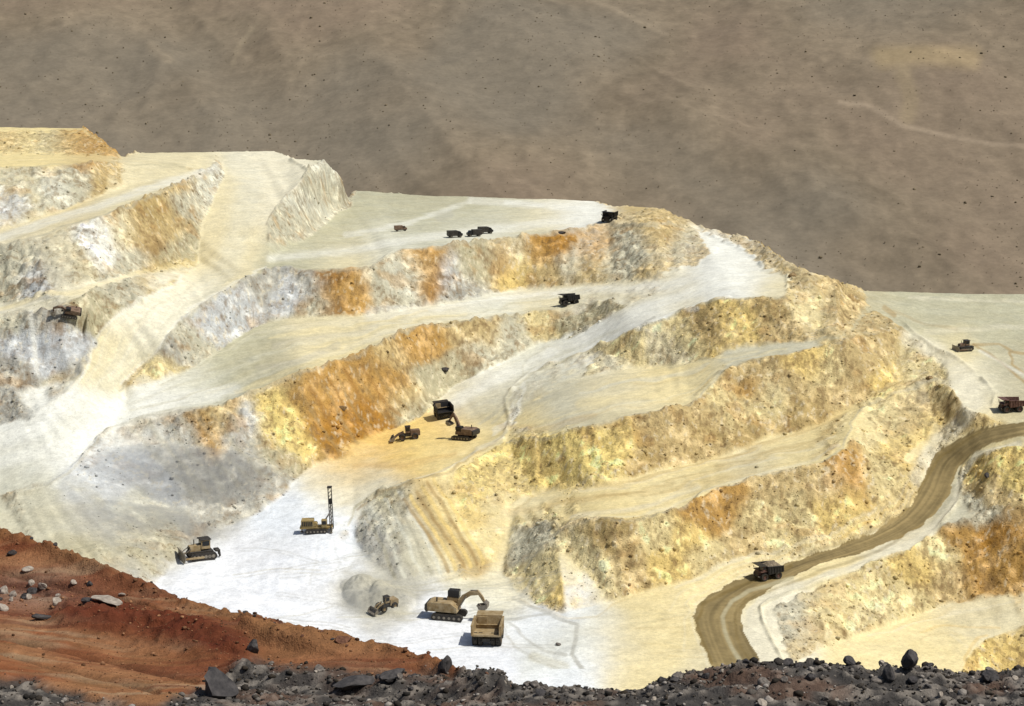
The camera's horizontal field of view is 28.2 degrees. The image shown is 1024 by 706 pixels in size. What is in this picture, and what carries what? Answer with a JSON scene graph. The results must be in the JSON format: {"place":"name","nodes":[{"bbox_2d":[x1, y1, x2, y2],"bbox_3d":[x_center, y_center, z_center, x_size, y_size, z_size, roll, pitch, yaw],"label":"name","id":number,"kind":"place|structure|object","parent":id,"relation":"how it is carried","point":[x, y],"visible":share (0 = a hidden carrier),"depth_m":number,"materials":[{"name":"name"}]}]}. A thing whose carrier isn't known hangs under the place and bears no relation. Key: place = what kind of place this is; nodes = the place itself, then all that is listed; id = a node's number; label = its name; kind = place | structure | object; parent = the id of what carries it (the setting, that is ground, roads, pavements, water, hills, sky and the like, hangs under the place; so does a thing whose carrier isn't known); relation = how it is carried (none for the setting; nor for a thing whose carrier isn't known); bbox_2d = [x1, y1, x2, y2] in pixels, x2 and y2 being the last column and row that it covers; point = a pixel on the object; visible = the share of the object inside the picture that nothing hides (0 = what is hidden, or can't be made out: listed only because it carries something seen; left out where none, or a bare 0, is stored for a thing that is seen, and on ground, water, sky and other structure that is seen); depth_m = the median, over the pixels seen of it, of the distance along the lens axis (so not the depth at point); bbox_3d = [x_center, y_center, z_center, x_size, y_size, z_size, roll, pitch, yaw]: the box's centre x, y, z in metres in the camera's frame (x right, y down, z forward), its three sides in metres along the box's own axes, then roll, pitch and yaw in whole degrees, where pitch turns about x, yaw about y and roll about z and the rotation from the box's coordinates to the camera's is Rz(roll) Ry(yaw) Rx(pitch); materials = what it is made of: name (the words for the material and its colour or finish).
{"place":"outdoors","nodes":[
{"label":"outdoors","id":0,"kind":"place"},
{"bbox_2d":[154,492,610,668],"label":"pit floor","id":1,"kind":"structure","parent":0,"point":[279,565],"depth_m":490.56,"materials":[{"name":"white stone"}]},
{"bbox_2d":[177,536,220,563],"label":"bulldozer","id":2,"kind":"object","parent":1,"relation":"on","point":[202,550],"visible":1,"depth_m":519.00,"materials":[{"name":"metal"}]},
{"bbox_2d":[300,486,333,533],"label":"drill rig","id":3,"kind":"object","parent":1,"relation":"on","point":[310,525],"visible":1,"depth_m":530.96,"materials":[{"name":"metal"}]},
{"bbox_2d":[367,594,398,615],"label":"wheel loader","id":4,"kind":"object","parent":1,"relation":"on","point":[392,601],"visible":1,"depth_m":481.01,"materials":[{"name":"beige paint"}]},
{"bbox_2d":[424,588,488,621],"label":"excavator","id":5,"kind":"object","parent":1,"relation":"on","point":[449,609],"visible":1,"depth_m":476.87,"materials":[{"name":"metal"}]},
{"bbox_2d":[470,610,503,645],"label":"haul truck","id":6,"kind":"object","parent":1,"relation":"on","point":[487,626],"visible":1,"depth_m":461.54,"materials":[{"name":"metal"}]},
{"bbox_2d":[0,126,1023,690],"bbox_3d":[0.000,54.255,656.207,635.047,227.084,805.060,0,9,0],"label":"terrain","id":7,"kind":"structure","parent":0,"point":[62,434],"depth_m":590.34,"materials":[{"name":"beige stone"}]},
{"bbox_2d":[50,305,81,319],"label":"excavator","id":8,"kind":"object","parent":7,"relation":"on","point":[71,312],"visible":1,"depth_m":603.82,"materials":[{"name":"metal"}]},
{"bbox_2d":[394,225,406,231],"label":"service truck","id":9,"kind":"object","parent":7,"relation":"on","point":[399,227],"visible":1,"depth_m":767.73,"materials":[{"name":"metal"}]},
{"bbox_2d":[389,425,419,441],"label":"wheel loader","id":10,"kind":"object","parent":7,"relation":"on","point":[414,433],"visible":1,"depth_m":594.81,"materials":[{"name":"brown paint"}]},
{"bbox_2d":[432,399,453,419],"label":"haul truck","id":11,"kind":"object","parent":7,"relation":"on","point":[444,407],"visible":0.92,"depth_m":617.55,"materials":[{"name":"metal"}]},
{"bbox_2d":[441,367,448,371],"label":"boulder","id":12,"kind":"object","parent":7,"relation":"on","point":[445,369],"visible":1,"depth_m":650.24,"materials":[{"name":"black stone"}]},
{"bbox_2d":[447,230,462,237],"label":"service truck","id":13,"kind":"object","parent":7,"relation":"on","point":[451,233],"visible":1,"depth_m":746.65,"materials":[{"name":"metal"}]},
{"bbox_2d":[445,412,479,440],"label":"excavator","id":14,"kind":"object","parent":7,"relation":"on","point":[463,433],"visible":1,"depth_m":587.16,"materials":[{"name":"metal"}]},
{"bbox_2d":[466,229,481,236],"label":"service truck","id":15,"kind":"object","parent":7,"relation":"on","point":[471,232],"visible":1,"depth_m":750.09,"materials":[{"name":"black paint"}]},
{"bbox_2d":[477,226,492,233],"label":"service truck","id":16,"kind":"object","parent":7,"relation":"on","point":[487,229],"visible":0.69,"depth_m":758.81,"materials":[{"name":"black paint"}]},
{"bbox_2d":[0,129,1023,673],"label":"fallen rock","id":17,"kind":"object","parent":7,"relation":"on","point":[590,435],"visible":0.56,"depth_m":556.99,"materials":[{"name":"stone"}]},
{"bbox_2d":[558,293,579,305],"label":"haul truck","id":18,"kind":"object","parent":7,"relation":"on","point":[573,298],"visible":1,"depth_m":696.61,"materials":[{"name":"metal"}]},
{"bbox_2d":[601,210,617,221],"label":"haul truck","id":19,"kind":"object","parent":7,"relation":"on","point":[608,216],"visible":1,"depth_m":777.28,"materials":[{"name":"metal"}]},
{"bbox_2d":[788,272,795,277],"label":"boulder","id":20,"kind":"object","parent":7,"relation":"on","point":[792,274],"visible":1,"depth_m":658.93,"materials":[{"name":"stone"}]},
{"bbox_2d":[952,339,973,351],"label":"bulldozer","id":21,"kind":"object","parent":7,"relation":"on","point":[964,346],"visible":1,"depth_m":618.15,"materials":[{"name":"metal"}]},
{"bbox_2d":[998,397,1023,412],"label":"haul truck","id":22,"kind":"object","parent":7,"relation":"on","point":[1006,404],"visible":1,"depth_m":562.02,"materials":[{"name":"metal"}]},
{"bbox_2d":[0,0,1023,293],"bbox_3d":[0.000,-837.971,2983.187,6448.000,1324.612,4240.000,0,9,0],"label":"hills","id":23,"kind":"structure","parent":0,"point":[938,132],"depth_m":1737.03,"materials":[{"name":"soil"}]},
{"bbox_2d":[0,0,1023,292],"bbox_3d":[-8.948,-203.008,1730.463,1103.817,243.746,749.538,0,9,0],"label":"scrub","id":24,"kind":"object","parent":23,"relation":"on","point":[612,108],"visible":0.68,"depth_m":1758.10,"materials":[{"name":"plant"}]},
{"bbox_2d":[0,528,1023,705],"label":"bank","id":25,"kind":"structure","parent":0,"point":[283,645],"depth_m":94.71,"materials":[{"name":"red soil"}]},
{"bbox_2d":[0,603,8,610],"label":"rock","id":26,"kind":"object","parent":25,"relation":"on","point":[3,607],"visible":1,"depth_m":106.48,"materials":[{"name":"stone"}]},
{"bbox_2d":[0,587,8,593],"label":"rock","id":27,"kind":"object","parent":25,"relation":"on","point":[3,590],"visible":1,"depth_m":110.42,"materials":[{"name":"stone"}]},
{"bbox_2d":[7,550,16,555],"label":"rock","id":28,"kind":"object","parent":25,"relation":"on","point":[11,552],"visible":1,"depth_m":115.10,"materials":[{"name":"black stone"}]},
{"bbox_2d":[9,591,16,596],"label":"rock","id":29,"kind":"object","parent":25,"relation":"on","point":[12,593],"visible":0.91,"depth_m":109.77,"materials":[{"name":"stone"}]},
{"bbox_2d":[21,566,33,571],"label":"rock","id":30,"kind":"object","parent":25,"relation":"on","point":[27,569],"visible":1,"depth_m":113.35,"materials":[{"name":"stone"}]},
{"bbox_2d":[26,594,31,599],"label":"rock","id":31,"kind":"object","parent":25,"relation":"on","point":[28,596],"visible":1,"depth_m":109.08,"materials":[{"name":"stone"}]},
{"bbox_2d":[26,587,36,593],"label":"rock","id":32,"kind":"object","parent":25,"relation":"on","point":[31,590],"visible":0.85,"depth_m":110.71,"materials":[{"name":"black stone"}]},
{"bbox_2d":[28,579,34,585],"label":"rock","id":33,"kind":"object","parent":25,"relation":"on","point":[31,582],"visible":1,"depth_m":111.81,"materials":[{"name":"stone"}]},
{"bbox_2d":[31,614,51,619],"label":"boulder","id":34,"kind":"object","parent":25,"relation":"on","point":[40,616],"visible":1,"depth_m":104.56,"materials":[{"name":"black stone"}]},
{"bbox_2d":[38,583,46,589],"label":"rock","id":35,"kind":"object","parent":25,"relation":"on","point":[42,586],"visible":1,"depth_m":111.23,"materials":[{"name":"stone"}]},
{"bbox_2d":[53,597,61,606],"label":"rock","id":36,"kind":"object","parent":25,"relation":"on","point":[56,600],"visible":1,"depth_m":106.92,"materials":[{"name":"stone"}]},
{"bbox_2d":[81,597,92,603],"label":"rock","id":37,"kind":"object","parent":25,"relation":"on","point":[84,600],"visible":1,"depth_m":106.05,"materials":[{"name":"black stone"}]},
{"bbox_2d":[91,595,122,605],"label":"boulder","id":38,"kind":"object","parent":25,"relation":"on","point":[109,599],"visible":1,"depth_m":105.94,"materials":[{"name":"stone"}]},
{"bbox_2d":[204,666,238,698],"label":"boulder","id":39,"kind":"object","parent":25,"relation":"on","point":[219,684],"visible":0.86,"depth_m":88.62,"materials":[{"name":"black stone"}]},
{"bbox_2d":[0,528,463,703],"bbox_3d":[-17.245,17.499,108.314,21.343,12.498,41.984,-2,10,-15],"label":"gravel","id":40,"kind":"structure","parent":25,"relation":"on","point":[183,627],"depth_m":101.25,"materials":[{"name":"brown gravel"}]},
{"bbox_2d":[247,639,258,653],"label":"boulder","id":41,"kind":"object","parent":25,"relation":"on","point":[252,646],"visible":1,"depth_m":98.19,"materials":[{"name":"black stone"}]},
{"bbox_2d":[313,664,324,671],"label":"rock","id":42,"kind":"object","parent":25,"relation":"on","point":[318,667],"visible":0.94,"depth_m":92.93,"materials":[{"name":"grey stone"}]},
{"bbox_2d":[335,636,351,643],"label":"rock","id":43,"kind":"object","parent":25,"relation":"on","point":[341,639],"visible":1,"depth_m":98.47,"materials":[{"name":"red stone"}]},
{"bbox_2d":[332,675,374,690],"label":"boulder","id":44,"kind":"object","parent":25,"relation":"on","point":[352,682],"visible":1,"depth_m":90.25,"materials":[{"name":"black stone"}]},
{"bbox_2d":[379,668,404,681],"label":"boulder","id":45,"kind":"object","parent":25,"relation":"on","point":[389,676],"visible":0.97,"depth_m":89.91,"materials":[{"name":"black stone"}]},
{"bbox_2d":[397,673,402,679],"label":"rock","id":46,"kind":"object","parent":25,"relation":"on","point":[399,676],"visible":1,"depth_m":89.71,"materials":[{"name":"grey stone"}]},
{"bbox_2d":[437,655,451,673],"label":"boulder","id":47,"kind":"object","parent":25,"relation":"on","point":[444,665],"visible":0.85,"depth_m":91.96,"materials":[{"name":"black stone"}]},
{"bbox_2d":[495,668,503,675],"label":"rock","id":48,"kind":"object","parent":25,"relation":"on","point":[499,672],"visible":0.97,"depth_m":87.01,"materials":[{"name":"grey stone"}]},
{"bbox_2d":[0,657,1023,705],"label":"rubble","id":49,"kind":"object","parent":25,"relation":"on","point":[751,691],"visible":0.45,"depth_m":81.05,"materials":[{"name":"stone"}]},
{"bbox_2d":[530,680,539,687],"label":"rock","id":50,"kind":"object","parent":25,"relation":"on","point":[534,683],"visible":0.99,"depth_m":83.85,"materials":[{"name":"grey stone"}]},
{"bbox_2d":[535,689,546,695],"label":"boulder","id":51,"kind":"object","parent":25,"relation":"on","point":[539,692],"visible":0.83,"depth_m":82.15,"materials":[{"name":"black stone"}]},
{"bbox_2d":[657,676,665,682],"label":"rock","id":52,"kind":"object","parent":25,"relation":"on","point":[660,678],"visible":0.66,"depth_m":82.31,"materials":[{"name":"black stone"}]},
{"bbox_2d":[669,677,678,682],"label":"rock","id":53,"kind":"object","parent":25,"relation":"on","point":[673,679],"visible":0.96,"depth_m":80.84,"materials":[{"name":"black stone"}]},
{"bbox_2d":[671,672,682,678],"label":"rock","id":54,"kind":"object","parent":25,"relation":"on","point":[679,675],"visible":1,"depth_m":81.28,"materials":[{"name":"grey stone"}]},
{"bbox_2d":[701,673,709,678],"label":"rock","id":55,"kind":"object","parent":25,"relation":"on","point":[705,675],"visible":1,"depth_m":80.84,"materials":[{"name":"black stone"}]},
{"bbox_2d":[758,698,766,705],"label":"rock","id":56,"kind":"object","parent":25,"relation":"on","point":[762,702],"visible":1,"depth_m":76.02,"materials":[{"name":"stone"}]},
{"bbox_2d":[757,677,770,684],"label":"rock","id":57,"kind":"object","parent":25,"relation":"on","point":[760,680],"visible":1,"depth_m":78.37,"materials":[{"name":"grey stone"}]},
{"bbox_2d":[781,676,787,682],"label":"rock","id":58,"kind":"object","parent":25,"relation":"on","point":[784,679],"visible":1,"depth_m":78.19,"materials":[{"name":"grey stone"}]},
{"bbox_2d":[783,658,793,665],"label":"rock","id":59,"kind":"object","parent":25,"relation":"on","point":[787,661],"visible":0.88,"depth_m":80.99,"materials":[{"name":"black stone"}]},
{"bbox_2d":[795,662,801,666],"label":"rock","id":60,"kind":"object","parent":25,"relation":"on","point":[798,664],"visible":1,"depth_m":80.39,"materials":[{"name":"black stone"}]},
{"bbox_2d":[805,673,815,680],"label":"rock","id":61,"kind":"object","parent":25,"relation":"on","point":[810,676],"visible":1,"depth_m":78.86,"materials":[{"name":"black stone"}]},
{"bbox_2d":[843,655,855,664],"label":"rock","id":62,"kind":"object","parent":25,"relation":"on","point":[848,660],"visible":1,"depth_m":80.98,"materials":[{"name":"black stone"}]},
{"bbox_2d":[870,676,884,683],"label":"boulder","id":63,"kind":"object","parent":25,"relation":"on","point":[878,679],"visible":0.99,"depth_m":79.43,"materials":[{"name":"grey stone"}]},
{"bbox_2d":[882,663,894,681],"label":"boulder","id":64,"kind":"object","parent":25,"relation":"on","point":[888,674],"visible":1,"depth_m":79.31,"materials":[{"name":"black stone"}]},
{"bbox_2d":[901,649,918,668],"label":"boulder","id":65,"kind":"object","parent":25,"relation":"on","point":[910,658],"visible":1,"depth_m":79.46,"materials":[{"name":"black stone"}]},
{"bbox_2d":[908,676,916,683],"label":"boulder","id":66,"kind":"object","parent":25,"relation":"on","point":[912,679],"visible":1,"depth_m":78.92,"materials":[{"name":"black stone"}]},
{"bbox_2d":[956,676,966,682],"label":"rock","id":67,"kind":"object","parent":25,"relation":"on","point":[960,679],"visible":1,"depth_m":79.11,"materials":[{"name":"grey stone"}]},
{"bbox_2d":[981,670,995,681],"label":"boulder","id":68,"kind":"object","parent":25,"relation":"on","point":[986,675],"visible":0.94,"depth_m":80.27,"materials":[{"name":"black stone"}]},
{"bbox_2d":[989,674,999,682],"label":"rock","id":69,"kind":"object","parent":25,"relation":"on","point":[993,678],"visible":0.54,"depth_m":80.13,"materials":[{"name":"black stone"}]},
{"bbox_2d":[693,422,1023,666],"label":"haul road","id":70,"kind":"structure","parent":0,"point":[717,616],"depth_m":513.72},
{"bbox_2d":[752,560,783,581],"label":"haul truck","id":71,"kind":"object","parent":70,"relation":"on","point":[765,569],"visible":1,"depth_m":498.02,"materials":[{"name":"metal"}]}
]}

